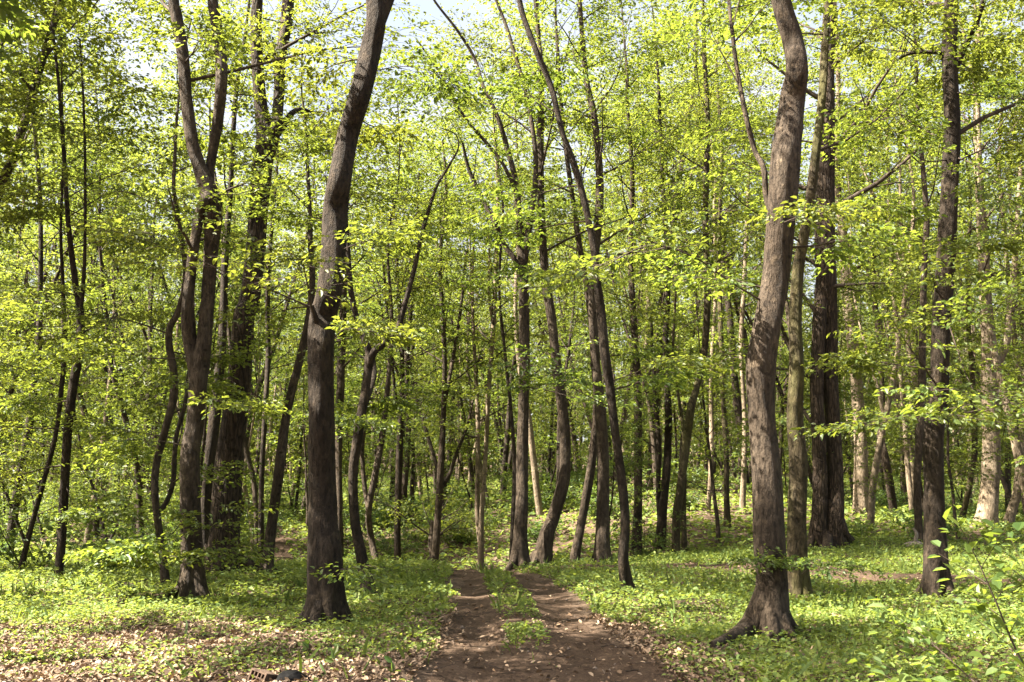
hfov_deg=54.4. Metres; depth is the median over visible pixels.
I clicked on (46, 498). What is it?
understorey tree
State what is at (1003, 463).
understorey tree
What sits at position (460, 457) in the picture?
forest tree
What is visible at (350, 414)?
understorey tree
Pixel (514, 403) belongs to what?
understorey tree
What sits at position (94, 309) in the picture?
forest tree
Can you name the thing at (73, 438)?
understorey tree
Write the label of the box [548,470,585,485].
shrub
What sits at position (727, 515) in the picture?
forest tree
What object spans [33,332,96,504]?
understorey tree
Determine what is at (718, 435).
understorey tree
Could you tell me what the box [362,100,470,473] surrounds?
forest tree
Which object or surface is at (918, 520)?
forest tree
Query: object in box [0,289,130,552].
understorey tree
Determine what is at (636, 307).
forest tree
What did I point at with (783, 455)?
understorey tree
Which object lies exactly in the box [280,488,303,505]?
shrub
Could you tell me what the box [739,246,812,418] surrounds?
forest tree
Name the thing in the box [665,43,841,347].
forest tree
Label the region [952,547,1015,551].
fallen log
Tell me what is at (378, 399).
forest tree
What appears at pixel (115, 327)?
forest tree
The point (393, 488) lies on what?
shrub
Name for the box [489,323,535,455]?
forest tree
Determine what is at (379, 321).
forest tree
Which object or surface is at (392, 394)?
forest tree
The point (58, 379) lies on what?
forest tree
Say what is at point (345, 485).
understorey tree
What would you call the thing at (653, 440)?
forest tree
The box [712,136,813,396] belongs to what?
forest tree
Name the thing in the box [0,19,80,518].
forest tree
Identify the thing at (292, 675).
stone
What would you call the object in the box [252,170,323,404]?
forest tree
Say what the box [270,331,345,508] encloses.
understorey tree
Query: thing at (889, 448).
understorey tree
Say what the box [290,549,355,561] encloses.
shrub
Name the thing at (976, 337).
forest tree
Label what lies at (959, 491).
shrub
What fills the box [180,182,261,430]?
forest tree
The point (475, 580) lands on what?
path
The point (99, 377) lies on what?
forest tree
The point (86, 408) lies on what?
understorey tree
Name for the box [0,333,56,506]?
understorey tree
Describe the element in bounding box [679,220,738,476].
forest tree
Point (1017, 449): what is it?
forest tree
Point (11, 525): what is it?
forest tree
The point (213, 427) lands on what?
forest tree
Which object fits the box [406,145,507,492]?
forest tree
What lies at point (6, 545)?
shrub
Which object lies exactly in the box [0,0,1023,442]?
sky
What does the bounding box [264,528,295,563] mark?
track
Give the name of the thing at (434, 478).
forest tree
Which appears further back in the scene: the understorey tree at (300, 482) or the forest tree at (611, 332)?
the forest tree at (611, 332)
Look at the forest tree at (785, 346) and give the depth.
72.29 m
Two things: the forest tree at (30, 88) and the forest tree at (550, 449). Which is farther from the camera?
the forest tree at (550, 449)
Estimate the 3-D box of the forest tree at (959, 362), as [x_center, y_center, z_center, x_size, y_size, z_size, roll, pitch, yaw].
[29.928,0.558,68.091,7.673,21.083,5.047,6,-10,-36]
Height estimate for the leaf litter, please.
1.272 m
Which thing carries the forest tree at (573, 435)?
on the ground at (458, 583)
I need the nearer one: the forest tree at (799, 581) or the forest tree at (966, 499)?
the forest tree at (799, 581)
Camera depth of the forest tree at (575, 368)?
90.33 m
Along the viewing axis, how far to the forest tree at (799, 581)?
14.84 m
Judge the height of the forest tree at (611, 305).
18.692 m
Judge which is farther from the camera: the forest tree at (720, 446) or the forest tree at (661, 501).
the forest tree at (720, 446)
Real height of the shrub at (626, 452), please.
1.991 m
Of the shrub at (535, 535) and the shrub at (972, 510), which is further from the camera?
the shrub at (972, 510)
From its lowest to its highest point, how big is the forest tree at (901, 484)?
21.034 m
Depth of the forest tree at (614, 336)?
67.17 m
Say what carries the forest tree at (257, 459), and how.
on the ground at (458, 583)
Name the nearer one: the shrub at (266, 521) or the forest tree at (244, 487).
the forest tree at (244, 487)
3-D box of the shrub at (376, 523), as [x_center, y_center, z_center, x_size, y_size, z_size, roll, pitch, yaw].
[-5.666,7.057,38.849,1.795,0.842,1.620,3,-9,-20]
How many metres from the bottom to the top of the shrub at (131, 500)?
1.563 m
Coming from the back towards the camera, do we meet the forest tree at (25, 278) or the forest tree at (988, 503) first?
the forest tree at (25, 278)
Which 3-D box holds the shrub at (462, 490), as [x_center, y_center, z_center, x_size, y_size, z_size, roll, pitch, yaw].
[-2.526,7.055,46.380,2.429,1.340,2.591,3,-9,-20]
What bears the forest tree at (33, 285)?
on the ground at (458, 583)
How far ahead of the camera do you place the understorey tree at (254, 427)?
44.65 m
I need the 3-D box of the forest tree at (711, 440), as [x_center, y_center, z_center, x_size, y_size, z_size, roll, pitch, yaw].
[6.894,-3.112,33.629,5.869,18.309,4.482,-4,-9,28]
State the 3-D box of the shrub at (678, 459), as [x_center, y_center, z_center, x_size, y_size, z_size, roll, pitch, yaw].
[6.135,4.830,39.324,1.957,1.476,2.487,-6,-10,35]
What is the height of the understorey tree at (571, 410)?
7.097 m
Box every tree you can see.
[0,0,48,74]
[0,0,111,203]
[0,0,153,200]
[0,0,157,361]
[0,0,160,550]
[0,0,160,573]
[0,0,237,577]
[0,4,142,445]
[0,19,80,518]
[0,44,67,278]
[0,55,109,397]
[0,84,59,329]
[0,128,62,465]
[0,154,58,496]
[0,228,53,483]
[0,255,50,491]
[0,273,179,558]
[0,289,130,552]
[0,301,50,516]
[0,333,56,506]
[0,339,50,518]
[0,360,90,538]
[1,178,185,511]
[1,193,73,496]
[1,244,51,491]
[4,281,22,324]
[6,52,162,512]
[8,54,132,536]
[8,384,52,480]
[10,117,161,542]
[12,325,106,486]
[14,0,455,602]
[16,66,199,536]
[16,110,212,503]
[19,0,310,584]
[21,326,210,538]
[24,208,160,459]
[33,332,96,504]
[35,205,99,486]
[35,339,132,497]
[43,43,177,545]
[45,407,128,541]
[46,211,145,492]
[46,405,124,522]
[47,312,94,478]
[49,222,149,485]
[65,0,494,628]
[70,174,159,493]
[72,201,160,487]
[73,326,162,506]
[77,265,136,488]
[93,222,176,497]
[93,406,184,540]
[101,131,246,463]
[102,86,278,454]
[102,397,179,483]
[119,199,213,509]
[119,409,208,490]
[121,0,354,560]
[124,356,184,511]
[126,238,183,420]
[127,248,264,504]
[130,0,390,548]
[130,255,238,501]
[137,0,401,561]
[137,62,241,439]
[142,139,299,406]
[142,365,258,484]
[146,226,215,510]
[164,154,239,354]
[165,254,236,491]
[166,0,420,576]
[175,160,296,557]
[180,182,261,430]
[185,151,293,505]
[190,0,445,574]
[194,83,335,533]
[194,221,257,451]
[201,344,275,488]
[224,369,272,490]
[226,233,279,494]
[227,40,504,596]
[236,58,460,558]
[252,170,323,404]
[252,282,293,475]
[253,249,295,489]
[255,400,308,512]
[256,303,349,528]
[260,254,399,513]
[261,291,302,480]
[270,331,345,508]
[271,36,552,558]
[272,224,359,511]
[275,191,360,362]
[275,275,305,483]
[280,133,367,359]
[280,352,354,492]
[281,117,381,535]
[287,273,361,396]
[301,181,382,516]
[302,109,517,559]
[303,139,451,522]
[303,389,353,491]
[305,371,394,495]
[306,346,387,504]
[320,250,398,442]
[334,373,375,508]
[335,240,410,399]
[336,84,541,561]
[336,287,362,474]
[337,134,466,499]
[342,413,422,533]
[345,270,427,502]
[346,182,448,487]
[350,0,641,570]
[351,248,418,476]
[361,202,462,522]
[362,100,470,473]
[364,351,427,499]
[366,287,406,481]
[370,284,437,519]
[374,159,447,498]
[375,279,487,500]
[378,246,453,485]
[379,267,447,495]
[382,113,489,497]
[383,3,601,558]
[384,335,449,510]
[393,320,498,499]
[395,360,461,496]
[396,57,585,568]
[405,319,463,489]
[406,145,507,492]
[411,111,507,493]
[412,0,700,564]
[414,362,511,509]
[421,261,513,501]
[423,247,481,479]
[428,117,518,508]
[436,257,487,479]
[444,156,517,480]
[449,0,739,592]
[451,249,512,480]
[453,102,581,494]
[458,0,587,516]
[469,0,732,563]
[471,303,511,406]
[471,328,548,476]
[475,225,547,488]
[476,94,588,471]
[480,206,542,426]
[482,182,575,392]
[484,0,920,648]
[486,51,636,485]
[487,0,736,563]
[488,179,592,481]
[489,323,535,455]
[497,171,587,475]
[501,214,591,394]
[507,169,587,483]
[511,235,562,410]
[511,324,623,499]
[521,171,616,427]
[528,382,588,468]
[528,390,582,476]
[529,304,591,461]
[530,242,580,476]
[533,165,608,483]
[538,237,590,419]
[541,252,600,470]
[545,28,664,467]
[546,0,768,555]
[547,194,635,455]
[552,190,625,466]
[553,60,830,550]
[555,374,592,468]
[557,378,665,533]
[560,0,767,492]
[561,204,637,400]
[561,248,629,469]
[567,0,803,551]
[577,147,698,497]
[578,0,835,553]
[579,194,642,451]
[584,239,648,455]
[585,120,687,481]
[591,206,679,437]
[592,39,754,474]
[600,308,633,456]
[601,70,693,458]
[604,182,686,422]
[604,240,651,423]
[606,191,700,421]
[610,374,645,466]
[611,342,671,456]
[617,179,690,454]
[618,320,688,434]
[621,276,696,460]
[623,274,729,485]
[627,9,789,482]
[628,0,795,513]
[630,298,697,443]
[637,0,804,527]
[638,239,781,545]
[639,161,739,459]
[641,0,810,485]
[643,0,1011,600]
[643,332,705,464]
[644,318,784,472]
[644,355,702,457]
[655,125,841,486]
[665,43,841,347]
[669,5,814,513]
[672,108,770,469]
[674,283,701,467]
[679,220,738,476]
[681,254,750,453]
[686,232,748,472]
[687,165,815,469]
[687,302,751,477]
[688,240,731,471]
[691,269,730,474]
[691,393,746,478]
[699,0,983,552]
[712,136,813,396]
[716,240,812,472]
[717,315,787,439]
[718,293,812,442]
[725,226,786,381]
[737,302,788,475]
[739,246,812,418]
[740,243,810,399]
[747,225,809,381]
[754,0,935,516]
[775,295,863,453]
[775,367,811,481]
[775,375,811,487]
[776,268,893,501]
[779,268,813,406]
[783,6,963,517]
[787,374,888,478]
[789,0,1023,599]
[798,25,975,509]
[801,4,984,530]
[803,0,1023,541]
[803,268,873,494]
[803,343,871,476]
[808,71,926,486]
[813,134,931,409]
[815,229,878,460]
[835,47,961,456]
[836,3,977,402]
[836,236,887,481]
[837,260,867,456]
[838,177,915,489]
[838,192,930,507]
[838,244,887,475]
[839,218,985,517]
[839,262,886,445]
[840,213,887,493]
[840,285,916,446]
[843,400,901,487]
[847,357,912,504]
[852,147,1021,514]
[858,146,930,503]
[865,277,929,405]
[865,385,902,496]
[871,63,1023,518]
[873,297,1000,482]
[879,84,1017,403]
[879,361,978,485]
[883,230,1014,538]
[885,0,1023,500]
[895,0,1023,528]
[900,213,980,494]
[901,214,967,452]
[910,2,1023,393]
[918,142,1018,506]
[921,334,981,505]
[928,45,1023,525]
[929,134,1022,349]
[930,184,1019,408]
[930,197,998,487]
[931,1,1023,343]
[944,348,1020,490]
[944,421,1000,501]
[949,267,998,485]
[951,293,980,435]
[954,210,1019,389]
[955,370,1012,489]
[957,212,1023,480]
[958,24,1023,305]
[959,305,1023,515]
[960,341,1019,494]
[961,175,1023,384]
[966,94,1023,331]
[974,154,1021,510]
[986,22,1023,65]
[991,258,1023,467]
[1005,328,1023,494]
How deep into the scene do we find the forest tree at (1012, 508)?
33.34 m
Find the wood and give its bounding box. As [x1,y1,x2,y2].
[4,255,1019,480]
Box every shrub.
[0,473,145,566]
[0,487,57,545]
[0,504,38,542]
[0,507,44,536]
[0,537,20,553]
[5,500,54,514]
[10,487,58,505]
[23,503,56,525]
[28,521,57,532]
[51,521,167,570]
[103,502,151,526]
[108,508,179,560]
[114,489,161,511]
[117,512,180,547]
[123,535,180,554]
[145,515,180,553]
[159,481,179,515]
[166,524,259,540]
[170,499,179,513]
[170,512,253,549]
[240,522,264,548]
[241,506,298,540]
[242,510,287,534]
[244,483,290,517]
[248,480,305,519]
[264,492,305,515]
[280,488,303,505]
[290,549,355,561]
[306,502,393,544]
[345,511,389,529]
[346,497,365,507]
[358,476,390,499]
[363,504,406,521]
[363,528,426,558]
[364,485,466,544]
[376,501,425,519]
[377,484,425,501]
[394,480,452,504]
[403,490,455,520]
[408,497,428,511]
[413,496,491,545]
[424,507,484,543]
[431,480,470,501]
[435,472,497,493]
[443,480,474,502]
[454,492,488,506]
[484,513,506,526]
[487,455,556,491]
[494,475,544,500]
[506,480,572,512]
[527,517,565,538]
[530,479,582,509]
[539,473,583,495]
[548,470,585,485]
[570,462,596,482]
[571,484,646,518]
[573,470,611,486]
[578,446,633,466]
[593,461,700,518]
[595,505,693,557]
[596,452,647,476]
[609,437,647,467]
[661,443,750,494]
[661,450,697,475]
[668,487,707,507]
[844,489,883,507]
[847,522,874,539]
[868,488,906,508]
[876,476,946,506]
[881,503,981,540]
[923,483,976,505]
[945,475,979,499]
[945,486,979,503]
[945,496,1010,515]
[956,506,975,516]
[991,521,1023,544]
[999,500,1022,514]
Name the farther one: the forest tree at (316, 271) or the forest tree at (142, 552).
the forest tree at (316, 271)
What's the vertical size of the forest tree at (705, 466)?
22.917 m
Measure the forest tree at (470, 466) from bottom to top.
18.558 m
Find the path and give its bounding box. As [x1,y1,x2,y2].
[424,532,677,681]
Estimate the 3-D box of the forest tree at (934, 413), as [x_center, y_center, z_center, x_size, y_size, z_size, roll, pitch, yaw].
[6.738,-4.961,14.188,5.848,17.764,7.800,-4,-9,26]
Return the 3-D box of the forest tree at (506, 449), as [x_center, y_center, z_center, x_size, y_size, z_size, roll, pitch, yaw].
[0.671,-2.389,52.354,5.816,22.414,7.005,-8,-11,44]
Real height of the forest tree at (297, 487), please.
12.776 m
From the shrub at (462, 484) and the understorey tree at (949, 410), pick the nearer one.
the understorey tree at (949, 410)
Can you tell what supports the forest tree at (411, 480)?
on the ground at (458, 583)
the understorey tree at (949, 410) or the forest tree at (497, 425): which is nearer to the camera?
the understorey tree at (949, 410)
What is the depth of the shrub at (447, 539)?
34.14 m
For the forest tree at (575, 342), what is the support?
on the ground at (458, 583)
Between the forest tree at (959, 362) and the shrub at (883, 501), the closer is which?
the shrub at (883, 501)
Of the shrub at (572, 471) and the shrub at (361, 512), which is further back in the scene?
the shrub at (572, 471)
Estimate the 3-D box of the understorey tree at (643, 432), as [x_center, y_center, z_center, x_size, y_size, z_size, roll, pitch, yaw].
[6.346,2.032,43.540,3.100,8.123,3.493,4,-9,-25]
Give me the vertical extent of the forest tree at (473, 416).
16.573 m
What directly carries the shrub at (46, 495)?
on the ground at (458, 583)
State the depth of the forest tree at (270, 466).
91.25 m
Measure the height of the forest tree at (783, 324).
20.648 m
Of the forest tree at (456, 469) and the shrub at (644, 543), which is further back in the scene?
the forest tree at (456, 469)
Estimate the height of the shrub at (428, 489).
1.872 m
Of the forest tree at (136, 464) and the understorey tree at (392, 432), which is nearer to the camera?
the forest tree at (136, 464)
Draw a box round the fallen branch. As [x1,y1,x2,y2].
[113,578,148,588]
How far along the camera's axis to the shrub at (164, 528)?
27.22 m
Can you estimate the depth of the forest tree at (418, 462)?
59.43 m
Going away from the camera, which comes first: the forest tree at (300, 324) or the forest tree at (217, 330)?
the forest tree at (300, 324)
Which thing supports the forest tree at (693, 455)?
on the ground at (458, 583)
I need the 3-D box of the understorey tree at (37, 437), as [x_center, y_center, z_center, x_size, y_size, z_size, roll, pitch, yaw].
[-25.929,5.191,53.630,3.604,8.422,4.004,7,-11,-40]
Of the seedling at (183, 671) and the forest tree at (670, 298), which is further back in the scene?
the forest tree at (670, 298)
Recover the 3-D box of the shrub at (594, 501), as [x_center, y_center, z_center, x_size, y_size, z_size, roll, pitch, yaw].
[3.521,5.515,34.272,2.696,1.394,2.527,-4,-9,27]
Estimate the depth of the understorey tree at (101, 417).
38.11 m
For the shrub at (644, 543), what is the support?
on the ground at (458, 583)
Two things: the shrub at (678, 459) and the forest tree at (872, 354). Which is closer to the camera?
the shrub at (678, 459)
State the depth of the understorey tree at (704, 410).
27.05 m
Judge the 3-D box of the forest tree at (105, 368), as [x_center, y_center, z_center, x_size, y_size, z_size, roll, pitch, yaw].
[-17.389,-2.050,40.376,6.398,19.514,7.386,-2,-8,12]
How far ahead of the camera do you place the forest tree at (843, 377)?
77.58 m
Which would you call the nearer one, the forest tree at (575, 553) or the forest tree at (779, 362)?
the forest tree at (575, 553)
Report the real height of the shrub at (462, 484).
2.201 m
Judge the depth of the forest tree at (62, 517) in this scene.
16.66 m
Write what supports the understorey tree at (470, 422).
on the ground at (458, 583)
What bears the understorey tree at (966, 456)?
on the ground at (458, 583)
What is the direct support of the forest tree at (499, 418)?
on the ground at (458, 583)
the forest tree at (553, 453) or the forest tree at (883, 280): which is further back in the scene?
the forest tree at (553, 453)
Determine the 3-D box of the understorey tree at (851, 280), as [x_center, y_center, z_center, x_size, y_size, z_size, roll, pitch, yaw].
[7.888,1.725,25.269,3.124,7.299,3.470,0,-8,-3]
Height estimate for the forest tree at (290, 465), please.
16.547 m
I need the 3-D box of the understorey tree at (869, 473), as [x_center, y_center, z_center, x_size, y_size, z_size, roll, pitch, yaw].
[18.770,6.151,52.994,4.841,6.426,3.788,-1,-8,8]
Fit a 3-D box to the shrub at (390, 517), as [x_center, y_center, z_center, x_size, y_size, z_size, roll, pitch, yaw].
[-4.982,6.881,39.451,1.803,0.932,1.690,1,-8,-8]
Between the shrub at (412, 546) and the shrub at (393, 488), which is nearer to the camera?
the shrub at (412, 546)
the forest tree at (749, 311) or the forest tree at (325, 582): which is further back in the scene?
the forest tree at (749, 311)
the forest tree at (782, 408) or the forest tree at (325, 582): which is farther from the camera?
the forest tree at (782, 408)
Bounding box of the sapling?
[847,504,1023,681]
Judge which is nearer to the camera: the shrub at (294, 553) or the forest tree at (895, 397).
the shrub at (294, 553)
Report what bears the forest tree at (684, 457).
on the ground at (458, 583)
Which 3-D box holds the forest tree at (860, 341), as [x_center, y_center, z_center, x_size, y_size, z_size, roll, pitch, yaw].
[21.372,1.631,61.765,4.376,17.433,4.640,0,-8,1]
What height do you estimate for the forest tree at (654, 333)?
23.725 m
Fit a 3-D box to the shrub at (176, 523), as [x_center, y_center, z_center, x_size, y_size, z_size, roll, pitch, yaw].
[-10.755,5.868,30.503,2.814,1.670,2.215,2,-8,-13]
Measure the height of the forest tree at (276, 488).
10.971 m
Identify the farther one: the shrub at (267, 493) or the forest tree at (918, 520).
the shrub at (267, 493)
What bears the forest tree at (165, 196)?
on the ground at (458, 583)
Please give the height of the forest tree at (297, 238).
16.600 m
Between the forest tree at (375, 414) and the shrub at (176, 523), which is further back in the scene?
the forest tree at (375, 414)
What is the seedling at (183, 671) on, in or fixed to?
on the ground at (458, 583)
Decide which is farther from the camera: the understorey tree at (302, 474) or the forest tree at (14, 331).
the forest tree at (14, 331)
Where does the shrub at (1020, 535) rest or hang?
on the ground at (458, 583)
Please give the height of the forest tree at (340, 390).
13.722 m
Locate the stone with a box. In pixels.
[276,670,310,681]
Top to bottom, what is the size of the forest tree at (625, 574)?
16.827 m
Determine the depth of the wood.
96.42 m
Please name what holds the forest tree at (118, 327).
on the ground at (458, 583)
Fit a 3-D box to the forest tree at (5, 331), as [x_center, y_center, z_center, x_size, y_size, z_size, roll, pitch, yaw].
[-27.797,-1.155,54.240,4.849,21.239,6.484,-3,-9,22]
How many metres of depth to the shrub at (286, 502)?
45.16 m
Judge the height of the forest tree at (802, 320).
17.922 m
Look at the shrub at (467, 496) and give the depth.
42.44 m
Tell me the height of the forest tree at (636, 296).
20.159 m
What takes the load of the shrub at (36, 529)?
on the ground at (458, 583)
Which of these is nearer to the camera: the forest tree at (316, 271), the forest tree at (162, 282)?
the forest tree at (162, 282)
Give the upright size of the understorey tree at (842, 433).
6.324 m
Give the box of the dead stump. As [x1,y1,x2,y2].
[903,528,922,546]
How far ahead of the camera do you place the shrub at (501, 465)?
43.35 m
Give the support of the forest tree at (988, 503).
on the ground at (458, 583)
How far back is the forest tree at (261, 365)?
68.84 m
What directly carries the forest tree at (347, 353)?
on the ground at (458, 583)
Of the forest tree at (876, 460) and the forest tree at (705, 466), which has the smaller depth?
the forest tree at (876, 460)
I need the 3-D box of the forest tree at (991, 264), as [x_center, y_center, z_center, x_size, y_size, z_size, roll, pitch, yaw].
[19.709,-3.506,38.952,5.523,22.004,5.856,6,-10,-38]
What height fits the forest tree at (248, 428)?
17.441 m
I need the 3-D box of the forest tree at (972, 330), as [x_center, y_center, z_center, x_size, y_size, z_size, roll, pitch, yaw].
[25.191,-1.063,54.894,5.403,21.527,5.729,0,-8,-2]
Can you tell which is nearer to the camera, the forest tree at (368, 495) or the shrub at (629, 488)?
the forest tree at (368, 495)
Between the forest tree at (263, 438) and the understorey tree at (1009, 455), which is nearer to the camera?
the forest tree at (263, 438)
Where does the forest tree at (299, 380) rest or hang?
on the ground at (458, 583)
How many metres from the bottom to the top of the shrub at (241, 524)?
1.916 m
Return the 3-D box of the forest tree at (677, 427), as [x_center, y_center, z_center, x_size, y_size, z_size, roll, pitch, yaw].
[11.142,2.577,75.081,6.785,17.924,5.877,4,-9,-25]
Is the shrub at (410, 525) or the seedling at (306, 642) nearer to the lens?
the seedling at (306, 642)
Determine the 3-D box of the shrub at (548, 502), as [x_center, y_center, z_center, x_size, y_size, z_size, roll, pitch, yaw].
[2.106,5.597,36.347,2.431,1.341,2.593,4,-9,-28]
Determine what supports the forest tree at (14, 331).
on the ground at (458, 583)
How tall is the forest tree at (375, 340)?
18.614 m
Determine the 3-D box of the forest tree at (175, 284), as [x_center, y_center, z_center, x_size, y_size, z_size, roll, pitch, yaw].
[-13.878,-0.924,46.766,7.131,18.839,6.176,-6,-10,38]
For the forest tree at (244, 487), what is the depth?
32.51 m
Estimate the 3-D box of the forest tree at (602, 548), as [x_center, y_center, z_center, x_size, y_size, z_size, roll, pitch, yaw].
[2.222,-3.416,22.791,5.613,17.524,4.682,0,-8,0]
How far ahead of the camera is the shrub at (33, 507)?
43.33 m
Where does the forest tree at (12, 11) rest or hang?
on the ground at (458, 583)
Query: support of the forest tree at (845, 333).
on the ground at (458, 583)
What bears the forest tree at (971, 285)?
on the ground at (458, 583)
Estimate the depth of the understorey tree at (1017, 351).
28.28 m
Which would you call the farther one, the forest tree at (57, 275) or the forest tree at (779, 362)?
the forest tree at (779, 362)
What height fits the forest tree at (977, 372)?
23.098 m
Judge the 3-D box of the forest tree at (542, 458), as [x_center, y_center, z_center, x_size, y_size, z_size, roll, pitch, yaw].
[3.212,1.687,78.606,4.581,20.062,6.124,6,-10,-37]
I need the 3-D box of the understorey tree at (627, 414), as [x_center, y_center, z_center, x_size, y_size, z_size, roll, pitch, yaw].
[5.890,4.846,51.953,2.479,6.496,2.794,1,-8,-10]
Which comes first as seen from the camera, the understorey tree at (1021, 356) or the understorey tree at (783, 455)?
the understorey tree at (1021, 356)
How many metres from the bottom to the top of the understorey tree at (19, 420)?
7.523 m
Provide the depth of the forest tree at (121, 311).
67.58 m
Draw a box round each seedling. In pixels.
[177,663,191,680]
[302,631,315,657]
[325,645,342,665]
[384,656,394,670]
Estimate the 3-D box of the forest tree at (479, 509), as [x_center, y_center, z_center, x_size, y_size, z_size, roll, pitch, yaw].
[-0.600,-0.580,28.407,5.752,14.963,5.372,0,-8,0]
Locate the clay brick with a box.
[247,668,277,681]
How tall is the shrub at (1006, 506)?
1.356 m
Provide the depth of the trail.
17.11 m
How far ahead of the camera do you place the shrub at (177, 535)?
23.11 m
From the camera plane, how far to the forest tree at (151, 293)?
31.43 m
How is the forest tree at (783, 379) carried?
on the ground at (458, 583)
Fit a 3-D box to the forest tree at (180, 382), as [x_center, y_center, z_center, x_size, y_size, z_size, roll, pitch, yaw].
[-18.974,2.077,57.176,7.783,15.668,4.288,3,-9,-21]
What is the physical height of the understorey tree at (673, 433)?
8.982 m
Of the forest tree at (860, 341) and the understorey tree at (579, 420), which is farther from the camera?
the forest tree at (860, 341)
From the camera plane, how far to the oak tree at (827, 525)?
24.02 m
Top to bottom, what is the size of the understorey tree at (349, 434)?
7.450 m
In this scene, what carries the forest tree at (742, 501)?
on the ground at (458, 583)
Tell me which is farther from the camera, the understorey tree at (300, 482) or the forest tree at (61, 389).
the understorey tree at (300, 482)
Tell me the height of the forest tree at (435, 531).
14.728 m
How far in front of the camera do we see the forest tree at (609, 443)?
44.13 m
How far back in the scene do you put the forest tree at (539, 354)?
81.90 m
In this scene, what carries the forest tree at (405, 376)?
on the ground at (458, 583)
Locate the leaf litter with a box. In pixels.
[0,538,1023,681]
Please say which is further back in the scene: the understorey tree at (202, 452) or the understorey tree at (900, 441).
the understorey tree at (900, 441)
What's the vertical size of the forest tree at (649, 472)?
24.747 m
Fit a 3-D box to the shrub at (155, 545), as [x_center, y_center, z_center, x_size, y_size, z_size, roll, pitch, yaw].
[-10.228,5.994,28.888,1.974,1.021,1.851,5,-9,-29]
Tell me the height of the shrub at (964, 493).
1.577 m
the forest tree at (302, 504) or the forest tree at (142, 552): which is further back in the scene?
the forest tree at (302, 504)
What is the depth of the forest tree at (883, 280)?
34.55 m
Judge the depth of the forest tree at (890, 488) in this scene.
35.98 m
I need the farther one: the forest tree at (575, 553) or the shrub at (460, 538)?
the shrub at (460, 538)
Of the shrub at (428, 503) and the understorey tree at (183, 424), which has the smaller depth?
the shrub at (428, 503)
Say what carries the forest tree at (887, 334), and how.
on the ground at (458, 583)
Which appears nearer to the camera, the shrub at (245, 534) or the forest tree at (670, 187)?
the shrub at (245, 534)
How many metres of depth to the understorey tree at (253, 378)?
49.74 m
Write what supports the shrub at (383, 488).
on the ground at (458, 583)
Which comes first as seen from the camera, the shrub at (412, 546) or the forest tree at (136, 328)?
the shrub at (412, 546)
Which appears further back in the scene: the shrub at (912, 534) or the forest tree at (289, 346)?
the forest tree at (289, 346)
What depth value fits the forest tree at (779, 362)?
60.46 m
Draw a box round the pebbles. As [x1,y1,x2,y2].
[415,581,679,680]
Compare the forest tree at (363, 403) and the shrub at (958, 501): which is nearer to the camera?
the forest tree at (363, 403)
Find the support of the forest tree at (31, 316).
on the ground at (458, 583)
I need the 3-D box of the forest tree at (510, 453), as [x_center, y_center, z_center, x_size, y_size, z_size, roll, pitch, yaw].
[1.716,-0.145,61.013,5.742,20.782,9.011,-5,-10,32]
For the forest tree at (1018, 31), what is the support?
on the ground at (458, 583)
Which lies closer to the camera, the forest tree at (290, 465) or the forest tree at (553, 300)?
the forest tree at (553, 300)
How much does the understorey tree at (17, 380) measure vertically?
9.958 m
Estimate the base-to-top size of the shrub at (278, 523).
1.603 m
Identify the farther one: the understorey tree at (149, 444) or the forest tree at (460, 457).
the forest tree at (460, 457)
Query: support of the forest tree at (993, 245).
on the ground at (458, 583)
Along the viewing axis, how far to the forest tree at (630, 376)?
42.03 m
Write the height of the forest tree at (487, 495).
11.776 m
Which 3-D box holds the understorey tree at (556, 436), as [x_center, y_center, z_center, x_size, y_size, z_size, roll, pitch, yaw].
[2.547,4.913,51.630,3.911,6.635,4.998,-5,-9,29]
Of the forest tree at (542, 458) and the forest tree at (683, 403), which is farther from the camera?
the forest tree at (542, 458)
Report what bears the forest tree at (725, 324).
on the ground at (458, 583)
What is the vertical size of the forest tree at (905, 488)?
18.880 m
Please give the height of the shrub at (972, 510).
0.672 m
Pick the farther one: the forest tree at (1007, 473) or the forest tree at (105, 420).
the forest tree at (1007, 473)
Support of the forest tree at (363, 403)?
on the ground at (458, 583)
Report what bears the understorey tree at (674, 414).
on the ground at (458, 583)
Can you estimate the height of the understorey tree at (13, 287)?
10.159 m
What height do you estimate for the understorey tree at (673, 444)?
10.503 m
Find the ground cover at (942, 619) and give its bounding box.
[0,466,1023,681]
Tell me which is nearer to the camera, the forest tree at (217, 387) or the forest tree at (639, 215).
the forest tree at (217, 387)
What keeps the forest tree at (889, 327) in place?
on the ground at (458, 583)
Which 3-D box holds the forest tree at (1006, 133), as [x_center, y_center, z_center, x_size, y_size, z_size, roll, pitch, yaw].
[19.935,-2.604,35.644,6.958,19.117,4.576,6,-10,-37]
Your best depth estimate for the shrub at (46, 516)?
38.38 m
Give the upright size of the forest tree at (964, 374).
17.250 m
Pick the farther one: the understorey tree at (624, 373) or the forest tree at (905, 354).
the forest tree at (905, 354)
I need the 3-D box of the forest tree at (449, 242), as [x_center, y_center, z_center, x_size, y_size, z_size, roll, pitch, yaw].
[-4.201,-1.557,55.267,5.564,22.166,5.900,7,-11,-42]
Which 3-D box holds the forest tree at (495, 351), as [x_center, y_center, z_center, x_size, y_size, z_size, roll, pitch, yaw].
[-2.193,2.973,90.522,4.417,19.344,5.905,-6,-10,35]
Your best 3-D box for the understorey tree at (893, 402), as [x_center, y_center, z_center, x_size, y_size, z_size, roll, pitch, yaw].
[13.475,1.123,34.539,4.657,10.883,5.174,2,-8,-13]
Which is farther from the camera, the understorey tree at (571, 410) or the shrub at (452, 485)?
the shrub at (452, 485)
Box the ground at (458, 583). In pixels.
[0,442,1023,681]
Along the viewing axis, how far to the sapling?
5.53 m
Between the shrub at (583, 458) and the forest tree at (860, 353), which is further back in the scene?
the forest tree at (860, 353)
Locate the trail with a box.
[557,562,1023,586]

